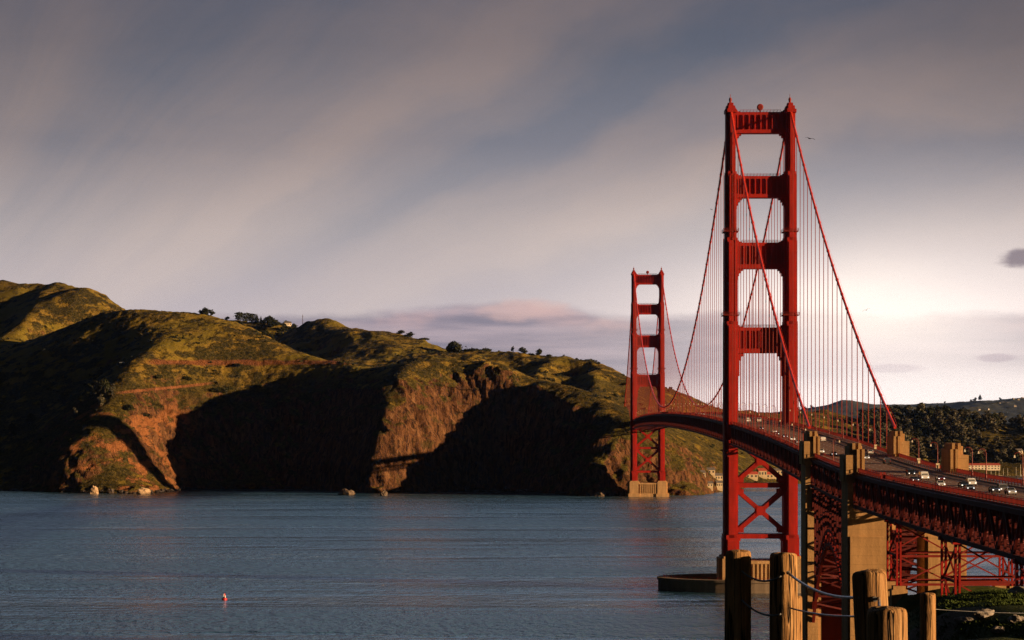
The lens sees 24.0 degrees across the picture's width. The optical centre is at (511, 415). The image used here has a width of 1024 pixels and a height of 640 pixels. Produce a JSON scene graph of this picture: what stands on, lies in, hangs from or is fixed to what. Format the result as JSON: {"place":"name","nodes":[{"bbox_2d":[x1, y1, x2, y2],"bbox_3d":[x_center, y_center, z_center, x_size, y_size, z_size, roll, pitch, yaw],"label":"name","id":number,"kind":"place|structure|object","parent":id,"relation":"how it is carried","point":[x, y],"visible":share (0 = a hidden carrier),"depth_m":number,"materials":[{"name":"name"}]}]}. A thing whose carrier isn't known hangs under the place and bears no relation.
{"place":"outdoors","nodes":[
{"label":"outdoors","id":0,"kind":"place"},
{"bbox_2d":[0,478,1023,639],"bbox_3d":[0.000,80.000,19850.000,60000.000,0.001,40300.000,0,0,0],"label":"water","id":1,"kind":"structure","parent":0,"point":[285,564],"depth_m":1297.31,"materials":[{"name":"liquid"}]},
{"bbox_2d":[90,485,98,493],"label":"sea rock","id":2,"kind":"object","parent":1,"relation":"in","point":[94,490],"visible":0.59,"depth_m":2466.54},
{"bbox_2d":[137,487,150,493],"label":"sea rock","id":3,"kind":"object","parent":1,"relation":"in","point":[141,490],"visible":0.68,"depth_m":2460.30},
{"bbox_2d":[0,485,625,495],"bbox_3d":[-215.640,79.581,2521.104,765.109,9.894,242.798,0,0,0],"label":"shore rocks","id":4,"kind":"object","parent":1,"relation":"in","point":[173,489],"visible":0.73,"depth_m":2542.29,"materials":[{"name":"stone"}]},
{"bbox_2d":[338,488,354,494],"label":"sea rock","id":5,"kind":"object","parent":1,"relation":"in","point":[344,491],"visible":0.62,"depth_m":2425.94,"materials":[{"name":"stone"}]},
{"bbox_2d":[594,491,605,495],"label":"sea rock","id":6,"kind":"object","parent":1,"relation":"in","point":[600,493],"visible":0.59,"depth_m":2392.14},
{"bbox_2d":[657,571,800,592],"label":"pier fender","id":7,"kind":"object","parent":1,"relation":"in","point":[705,582],"visible":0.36,"depth_m":1094.28,"materials":[{"name":"concrete"}]},
{"bbox_2d":[624,94,1023,639],"bbox_3d":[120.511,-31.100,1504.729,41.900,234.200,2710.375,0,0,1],"label":"suspension bridge","id":8,"kind":"structure","parent":1,"relation":"in","point":[858,513],"depth_m":930.57,"materials":[{"name":"painted steel"},{"name":"concrete"},{"name":"asphalt"}]},
{"bbox_2d":[882,458,890,463],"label":"car","id":9,"kind":"object","parent":8,"relation":"on","point":[886,460],"visible":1,"depth_m":719.68,"materials":[{"name":"grey paint"}]},
{"bbox_2d":[906,469,914,475],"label":"car","id":10,"kind":"object","parent":8,"relation":"on","point":[910,471],"visible":1,"depth_m":636.11,"materials":[{"name":"black paint"}]},
{"bbox_2d":[912,438,920,463],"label":"street lamp","id":11,"kind":"object","parent":8,"relation":"on","point":[918,460],"visible":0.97,"depth_m":717.60,"materials":[{"name":"metal"}]},
{"bbox_2d":[918,471,928,479],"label":"van","id":12,"kind":"object","parent":8,"relation":"on","point":[923,474],"visible":0.95,"depth_m":604.55,"materials":[{"name":"white paint"}]},
{"bbox_2d":[930,442,939,468],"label":"street lamp","id":13,"kind":"object","parent":8,"relation":"on","point":[937,464],"visible":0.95,"depth_m":682.59,"materials":[{"name":"metal"}]},
{"bbox_2d":[935,475,944,480],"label":"car","id":14,"kind":"object","parent":8,"relation":"on","point":[939,477],"visible":0.98,"depth_m":595.09,"materials":[{"name":"red paint"}]},
{"bbox_2d":[963,484,974,490],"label":"car","id":15,"kind":"object","parent":8,"relation":"on","point":[968,486],"visible":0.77,"depth_m":523.00,"materials":[{"name":"grey paint"}]},
{"bbox_2d":[965,478,976,485],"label":"car","id":16,"kind":"object","parent":8,"relation":"on","point":[973,481],"visible":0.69,"depth_m":560.88,"materials":[{"name":"white paint"}]},
{"bbox_2d":[978,449,986,478],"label":"street lamp","id":17,"kind":"object","parent":8,"relation":"on","point":[986,463],"visible":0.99,"depth_m":606.63,"materials":[{"name":"metal"}]},
{"bbox_2d":[988,486,1000,492],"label":"car","id":18,"kind":"object","parent":8,"relation":"on","point":[994,488],"visible":1,"depth_m":511.11,"materials":[{"name":"grey paint"}]},
{"bbox_2d":[996,484,1008,491],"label":"car","id":19,"kind":"object","parent":8,"relation":"on","point":[1003,486],"visible":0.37,"depth_m":516.87,"materials":[{"name":"grey paint"}]},
{"bbox_2d":[1004,488,1016,494],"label":"car","id":20,"kind":"object","parent":8,"relation":"on","point":[1010,490],"visible":1,"depth_m":498.76,"materials":[{"name":"grey paint"}]},
{"bbox_2d":[1013,452,1023,484],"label":"street lamp","id":21,"kind":"object","parent":8,"relation":"on","point":[1022,466],"visible":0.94,"depth_m":559.64,"materials":[{"name":"metal"}]},
{"bbox_2d":[0,280,1023,495],"bbox_3d":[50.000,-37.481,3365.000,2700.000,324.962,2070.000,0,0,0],"label":"hills","id":22,"kind":"structure","parent":0,"point":[496,420],"depth_m":2655.60,"materials":[{"name":"plant"}]},
{"bbox_2d":[85,384,93,397],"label":"broad tree","id":23,"kind":"object","parent":22,"relation":"on","point":[89,389],"visible":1,"depth_m":2667.73,"materials":[{"name":"green plant"}]},
{"bbox_2d":[93,381,101,393],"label":"eucalyptus tree","id":24,"kind":"object","parent":22,"relation":"on","point":[97,387],"visible":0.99,"depth_m":2662.97,"materials":[{"name":"green plant"}]},
{"bbox_2d":[97,394,105,405],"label":"eucalyptus tree","id":25,"kind":"object","parent":22,"relation":"on","point":[100,399],"visible":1,"depth_m":2626.74,"materials":[{"name":"green plant"}]},
{"bbox_2d":[99,378,110,392],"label":"broad tree","id":26,"kind":"object","parent":22,"relation":"on","point":[104,382],"visible":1,"depth_m":2655.92,"materials":[{"name":"green plant"}]},
{"bbox_2d":[108,383,115,395],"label":"eucalyptus tree","id":27,"kind":"object","parent":22,"relation":"on","point":[111,389],"visible":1,"depth_m":2644.65,"materials":[{"name":"green plant"}]},
{"bbox_2d":[201,307,208,315],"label":"broad tree","id":28,"kind":"object","parent":22,"relation":"on","point":[204,310],"visible":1,"depth_m":2923.39,"materials":[{"name":"green plant"}]},
{"bbox_2d":[210,386,228,392],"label":"shrub","id":29,"kind":"object","parent":22,"relation":"on","point":[220,389],"visible":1,"depth_m":2727.62,"materials":[{"name":"green plant"}]},
{"bbox_2d":[233,311,243,320],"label":"cypress tree","id":30,"kind":"object","parent":22,"relation":"on","point":[238,316],"visible":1,"depth_m":3863.60,"materials":[{"name":"green plant"}]},
{"bbox_2d":[240,312,249,321],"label":"cypress tree","id":31,"kind":"object","parent":22,"relation":"on","point":[246,317],"visible":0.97,"depth_m":3868.93,"materials":[{"name":"green plant"}]},
{"bbox_2d":[248,313,256,321],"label":"cypress tree","id":32,"kind":"object","parent":22,"relation":"on","point":[251,317],"visible":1,"depth_m":3839.78,"materials":[{"name":"green plant"}]},
{"bbox_2d":[0,310,821,473],"bbox_3d":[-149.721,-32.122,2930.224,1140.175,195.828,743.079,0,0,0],"label":"scrub","id":33,"kind":"object","parent":22,"relation":"on","point":[338,362],"visible":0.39,"depth_m":2827.93,"materials":[{"name":"plant"}]},
{"bbox_2d":[442,341,466,351],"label":"shrub","id":34,"kind":"object","parent":22,"relation":"on","point":[453,346],"visible":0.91,"depth_m":3256.50,"materials":[{"name":"green plant"}]},
{"bbox_2d":[462,347,479,351],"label":"shrub","id":35,"kind":"object","parent":22,"relation":"on","point":[469,349],"visible":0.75,"depth_m":3240.43,"materials":[{"name":"green plant"}]},
{"bbox_2d":[706,467,714,477],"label":"shore shed","id":36,"kind":"structure","parent":22,"relation":"on","point":[711,470],"depth_m":2577.42,"materials":[{"name":"grey"}]},
{"bbox_2d":[714,480,722,490],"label":"shore shed","id":37,"kind":"structure","parent":22,"relation":"on","point":[718,484],"depth_m":2541.49,"materials":[{"name":"grey"}]},
{"bbox_2d":[715,473,722,480],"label":"shore shed","id":38,"kind":"structure","parent":22,"relation":"on","point":[718,476],"depth_m":2593.19,"materials":[{"name":"grey"}]},
{"bbox_2d":[747,471,757,480],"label":"shore shed","id":39,"kind":"structure","parent":22,"relation":"on","point":[753,475],"depth_m":2732.67,"materials":[{"name":"paint"}]},
{"bbox_2d":[756,468,766,478],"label":"shore shed","id":40,"kind":"structure","parent":22,"relation":"on","point":[762,472],"depth_m":2776.49,"materials":[{"name":"beige tile"}]},
{"bbox_2d":[767,472,775,478],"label":"shore shed","id":41,"kind":"structure","parent":22,"relation":"on","point":[770,475],"depth_m":2791.99,"materials":[{"name":"beige tile"}]},
{"bbox_2d":[856,421,865,433],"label":"eucalyptus tree","id":42,"kind":"object","parent":22,"relation":"on","point":[860,426],"visible":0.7,"depth_m":3272.37,"materials":[{"name":"green plant"}]},
{"bbox_2d":[858,413,869,426],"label":"eucalyptus tree","id":43,"kind":"object","parent":22,"relation":"on","point":[864,418],"visible":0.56,"depth_m":3301.72,"materials":[{"name":"green plant"}]},
{"bbox_2d":[858,410,873,423],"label":"broad tree","id":44,"kind":"object","parent":22,"relation":"on","point":[866,414],"visible":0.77,"depth_m":3311.95,"materials":[{"name":"green plant"}]},
{"bbox_2d":[861,426,873,440],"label":"eucalyptus tree","id":45,"kind":"object","parent":22,"relation":"on","point":[871,432],"visible":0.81,"depth_m":3236.27,"materials":[{"name":"green plant"}]},
{"bbox_2d":[872,431,885,444],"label":"eucalyptus tree","id":46,"kind":"object","parent":22,"relation":"on","point":[878,437],"visible":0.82,"depth_m":3223.86,"materials":[{"name":"green plant"}]},
{"bbox_2d":[881,410,888,423],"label":"eucalyptus tree","id":47,"kind":"object","parent":22,"relation":"on","point":[883,415],"visible":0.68,"depth_m":3359.50,"materials":[{"name":"green plant"}]},
{"bbox_2d":[884,415,898,427],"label":"eucalyptus tree","id":48,"kind":"object","parent":22,"relation":"on","point":[896,418],"visible":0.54,"depth_m":3345.96,"materials":[{"name":"green plant"}]},
{"bbox_2d":[892,405,905,412],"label":"broad tree","id":49,"kind":"object","parent":22,"relation":"on","point":[898,407],"visible":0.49,"depth_m":3430.66,"materials":[{"name":"green plant"}]},
{"bbox_2d":[901,416,911,429],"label":"eucalyptus tree","id":50,"kind":"object","parent":22,"relation":"on","point":[906,421],"visible":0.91,"depth_m":3339.05,"materials":[{"name":"green plant"}]},
{"bbox_2d":[903,429,910,440],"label":"eucalyptus tree","id":51,"kind":"object","parent":22,"relation":"on","point":[908,433],"visible":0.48,"depth_m":3275.44,"materials":[{"name":"green plant"}]},
{"bbox_2d":[903,404,912,416],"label":"eucalyptus tree","id":52,"kind":"object","parent":22,"relation":"on","point":[907,409],"visible":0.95,"depth_m":3416.16,"materials":[{"name":"green plant"}]},
{"bbox_2d":[905,439,913,452],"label":"eucalyptus tree","id":53,"kind":"object","parent":22,"relation":"on","point":[910,447],"visible":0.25,"depth_m":3220.13,"materials":[{"name":"green plant"}]},
{"bbox_2d":[911,415,922,426],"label":"broad tree","id":54,"kind":"object","parent":22,"relation":"on","point":[916,419],"visible":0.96,"depth_m":3361.64,"materials":[{"name":"green plant"}]},
{"bbox_2d":[910,409,926,420],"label":"broad tree","id":55,"kind":"object","parent":22,"relation":"on","point":[921,413],"visible":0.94,"depth_m":3376.75,"materials":[{"name":"green plant"}]},
{"bbox_2d":[911,437,925,449],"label":"eucalyptus tree","id":56,"kind":"object","parent":22,"relation":"on","point":[914,442],"visible":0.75,"depth_m":3252.01,"materials":[{"name":"green plant"}]},
{"bbox_2d":[914,428,922,437],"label":"broad tree","id":57,"kind":"object","parent":22,"relation":"on","point":[918,433],"visible":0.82,"depth_m":3297.63,"materials":[{"name":"green plant"}]},
{"bbox_2d":[912,402,926,412],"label":"eucalyptus tree","id":58,"kind":"object","parent":22,"relation":"on","point":[920,406],"visible":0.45,"depth_m":3417.55,"materials":[{"name":"green plant"}]},
{"bbox_2d":[913,446,927,458],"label":"eucalyptus tree","id":59,"kind":"object","parent":22,"relation":"on","point":[921,454],"visible":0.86,"depth_m":3214.20,"materials":[{"name":"green plant"}]},
{"bbox_2d":[917,421,929,433],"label":"broad tree","id":60,"kind":"object","parent":22,"relation":"on","point":[922,425],"visible":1,"depth_m":3323.24,"materials":[{"name":"green plant"}]},
{"bbox_2d":[924,435,932,446],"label":"eucalyptus tree","id":61,"kind":"object","parent":22,"relation":"on","point":[928,439],"visible":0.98,"depth_m":3276.83,"materials":[{"name":"green plant"}]},
{"bbox_2d":[924,405,935,419],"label":"broad tree","id":62,"kind":"object","parent":22,"relation":"on","point":[930,410],"visible":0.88,"depth_m":3392.95,"materials":[{"name":"green plant"}]},
{"bbox_2d":[927,423,937,434],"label":"eucalyptus tree","id":63,"kind":"object","parent":22,"relation":"on","point":[932,429],"visible":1,"depth_m":3317.61,"materials":[{"name":"green plant"}]},
{"bbox_2d":[929,439,938,451],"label":"eucalyptus tree","id":64,"kind":"object","parent":22,"relation":"on","point":[933,446],"visible":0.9,"depth_m":3260.45,"materials":[{"name":"green plant"}]},
{"bbox_2d":[929,409,944,424],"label":"eucalyptus tree","id":65,"kind":"object","parent":22,"relation":"on","point":[936,415],"visible":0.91,"depth_m":3366.32,"materials":[{"name":"green plant"}]},
{"bbox_2d":[935,449,940,463],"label":"eucalyptus tree","id":66,"kind":"object","parent":22,"relation":"on","point":[939,455],"visible":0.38,"depth_m":3216.00,"materials":[{"name":"green plant"}]},
{"bbox_2d":[934,419,944,431],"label":"eucalyptus tree","id":67,"kind":"object","parent":22,"relation":"on","point":[940,425],"visible":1,"depth_m":3332.95,"materials":[{"name":"green plant"}]},
{"bbox_2d":[936,405,951,416],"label":"broad tree","id":68,"kind":"object","parent":22,"relation":"on","point":[946,408],"visible":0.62,"depth_m":3421.62,"materials":[{"name":"green plant"}]},
{"bbox_2d":[941,425,949,433],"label":"eucalyptus tree","id":69,"kind":"object","parent":22,"relation":"on","point":[946,429],"visible":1,"depth_m":3318.17,"materials":[{"name":"green plant"}]},
{"bbox_2d":[944,415,955,428],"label":"eucalyptus tree","id":70,"kind":"object","parent":22,"relation":"on","point":[950,418],"visible":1,"depth_m":3338.30,"materials":[{"name":"green plant"}]},
{"bbox_2d":[949,431,959,442],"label":"eucalyptus tree","id":71,"kind":"object","parent":22,"relation":"on","point":[954,434],"visible":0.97,"depth_m":3281.04,"materials":[{"name":"green plant"}]},
{"bbox_2d":[947,409,961,417],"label":"eucalyptus tree","id":72,"kind":"object","parent":22,"relation":"on","point":[953,412],"visible":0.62,"depth_m":3400.18,"materials":[{"name":"green plant"}]},
{"bbox_2d":[951,418,960,431],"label":"eucalyptus tree","id":73,"kind":"object","parent":22,"relation":"on","point":[955,425],"visible":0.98,"depth_m":3327.67,"materials":[{"name":"green plant"}]},
{"bbox_2d":[957,424,968,435],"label":"eucalyptus tree","id":74,"kind":"object","parent":22,"relation":"on","point":[962,428],"visible":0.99,"depth_m":3302.02,"materials":[{"name":"green plant"}]},
{"bbox_2d":[958,431,968,444],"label":"eucalyptus tree","id":75,"kind":"object","parent":22,"relation":"on","point":[964,439],"visible":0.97,"depth_m":3281.18,"materials":[{"name":"green plant"}]},
{"bbox_2d":[959,415,975,426],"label":"broad tree","id":76,"kind":"object","parent":22,"relation":"on","point":[966,418],"visible":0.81,"depth_m":3352.56,"materials":[{"name":"green plant"}]},
{"bbox_2d":[964,426,973,437],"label":"eucalyptus tree","id":77,"kind":"object","parent":22,"relation":"on","point":[970,430],"visible":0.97,"depth_m":3311.49,"materials":[{"name":"green plant"}]},
{"bbox_2d":[963,448,974,458],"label":"eucalyptus tree","id":78,"kind":"object","parent":22,"relation":"on","point":[967,453],"visible":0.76,"depth_m":3233.58,"materials":[{"name":"green plant"}]},
{"bbox_2d":[966,438,974,447],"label":"eucalyptus tree","id":79,"kind":"object","parent":22,"relation":"on","point":[969,444],"visible":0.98,"depth_m":3270.83,"materials":[{"name":"green plant"}]},
{"bbox_2d":[970,429,982,442],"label":"eucalyptus tree","id":80,"kind":"object","parent":22,"relation":"on","point":[977,435],"visible":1,"depth_m":3289.76,"materials":[{"name":"green plant"}]},
{"bbox_2d":[970,445,982,458],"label":"eucalyptus tree","id":81,"kind":"object","parent":22,"relation":"on","point":[975,451],"visible":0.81,"depth_m":3240.65,"materials":[{"name":"green plant"}]},
{"bbox_2d":[971,452,985,462],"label":"broad tree","id":82,"kind":"object","parent":22,"relation":"on","point":[978,458],"visible":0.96,"depth_m":3212.67,"materials":[{"name":"green plant"}]},
{"bbox_2d":[974,415,985,427],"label":"eucalyptus tree","id":83,"kind":"object","parent":22,"relation":"on","point":[979,420],"visible":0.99,"depth_m":3369.10,"materials":[{"name":"green plant"}]},
{"bbox_2d":[969,463,999,470],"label":"marina building","id":84,"kind":"structure","parent":22,"relation":"on","point":[990,466],"depth_m":3194.93,"materials":[{"name":"beige tile"}]},
{"bbox_2d":[985,416,998,429],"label":"eucalyptus tree","id":85,"kind":"object","parent":22,"relation":"on","point":[990,423],"visible":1,"depth_m":3357.47,"materials":[{"name":"green plant"}]},
{"bbox_2d":[988,444,997,455],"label":"eucalyptus tree","id":86,"kind":"object","parent":22,"relation":"on","point":[993,450],"visible":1,"depth_m":3255.68,"materials":[{"name":"green plant"}]},
{"bbox_2d":[989,425,997,433],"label":"eucalyptus tree","id":87,"kind":"object","parent":22,"relation":"on","point":[994,429],"visible":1,"depth_m":3346.02,"materials":[{"name":"green plant"}]},
{"bbox_2d":[988,413,1000,423],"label":"broad tree","id":88,"kind":"object","parent":22,"relation":"on","point":[995,415],"visible":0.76,"depth_m":3381.64,"materials":[{"name":"green plant"}]},
{"bbox_2d":[990,436,1001,446],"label":"eucalyptus tree","id":89,"kind":"object","parent":22,"relation":"on","point":[996,440],"visible":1,"depth_m":3278.77,"materials":[{"name":"green plant"}]},
{"bbox_2d":[994,456,1002,463],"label":"eucalyptus tree","id":90,"kind":"object","parent":22,"relation":"on","point":[999,461],"visible":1,"depth_m":3216.85,"materials":[{"name":"green plant"}]},
{"bbox_2d":[996,412,1006,425],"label":"eucalyptus tree","id":91,"kind":"object","parent":22,"relation":"on","point":[1001,416],"visible":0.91,"depth_m":3394.98,"materials":[{"name":"green plant"}]},
{"bbox_2d":[998,450,1008,460],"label":"eucalyptus tree","id":92,"kind":"object","parent":22,"relation":"on","point":[1002,453],"visible":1,"depth_m":3232.96,"materials":[{"name":"green plant"}]},
{"bbox_2d":[1004,439,1014,453],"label":"eucalyptus tree","id":93,"kind":"object","parent":22,"relation":"on","point":[1009,446],"visible":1,"depth_m":3252.78,"materials":[{"name":"green plant"}]},
{"bbox_2d":[1008,417,1016,425],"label":"eucalyptus tree","id":94,"kind":"object","parent":22,"relation":"on","point":[1011,420],"visible":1,"depth_m":3421.79,"materials":[{"name":"green plant"}]},
{"bbox_2d":[1010,453,1021,462],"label":"broad tree","id":95,"kind":"object","parent":22,"relation":"on","point":[1017,459],"visible":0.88,"depth_m":3222.16,"materials":[{"name":"green plant"}]},
{"bbox_2d":[1015,439,1023,449],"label":"broad tree","id":96,"kind":"object","parent":22,"relation":"on","point":[1020,443],"visible":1,"depth_m":3265.17,"materials":[{"name":"green plant"}]},
{"bbox_2d":[1018,417,1023,430],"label":"eucalyptus tree","id":97,"kind":"object","parent":22,"relation":"on","point":[1021,420],"visible":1,"depth_m":3365.93,"materials":[{"name":"green plant"}]},
{"bbox_2d":[0,0,1023,412],"label":"sky","id":98,"kind":"structure","parent":0,"point":[496,175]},
{"bbox_2d":[772,398,1023,422],"bbox_3d":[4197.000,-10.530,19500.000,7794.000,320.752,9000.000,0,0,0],"label":"distant hills","id":99,"kind":"structure","parent":0,"point":[1009,410],"depth_m":18567.24,"materials":[{"name":"plant"}]},
{"bbox_2d":[894,586,1023,639],"bbox_3d":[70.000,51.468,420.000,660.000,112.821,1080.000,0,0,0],"label":"grassy hillside","id":100,"kind":"structure","parent":0,"point":[908,603],"depth_m":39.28,"materials":[{"name":"plant"}]},
{"bbox_2d":[724,549,1001,639],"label":"post and cable fence","id":101,"kind":"object","parent":100,"relation":"on","point":[876,616],"visible":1,"depth_m":17.82,"materials":[{"name":"brown wood"}]},
{"bbox_2d":[954,616,973,623],"bbox_3d":[7.275,3.291,38.798,0.270,0.132,0.402,0,0,-37],"label":"rock","id":102,"kind":"object","parent":100,"relation":"on","point":[962,619],"visible":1,"depth_m":38.70,"materials":[{"name":"stone"}]},
{"bbox_2d":[972,608,994,617],"bbox_3d":[7.583,3.187,38.786,0.415,0.165,0.300,0,0,-30],"label":"rock","id":103,"kind":"object","parent":100,"relation":"on","point":[982,613],"visible":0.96,"depth_m":38.69,"materials":[{"name":"stone"}]},
{"bbox_2d":[991,626,1004,632],"bbox_3d":[7.583,3.345,37.597,0.249,0.138,0.189,0,0,38],"label":"rock","id":104,"kind":"object","parent":100,"relation":"on","point":[996,629],"visible":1,"depth_m":37.54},
{"bbox_2d":[1007,614,1023,623],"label":"rock","id":105,"kind":"object","parent":100,"relation":"on","point":[1014,618],"visible":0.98,"depth_m":37.91,"materials":[{"name":"stone"}]},
{"bbox_2d":[1008,586,1023,594],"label":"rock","id":106,"kind":"object","parent":100,"relation":"on","point":[1016,589],"visible":0.66,"depth_m":74.18,"materials":[{"name":"stone"}]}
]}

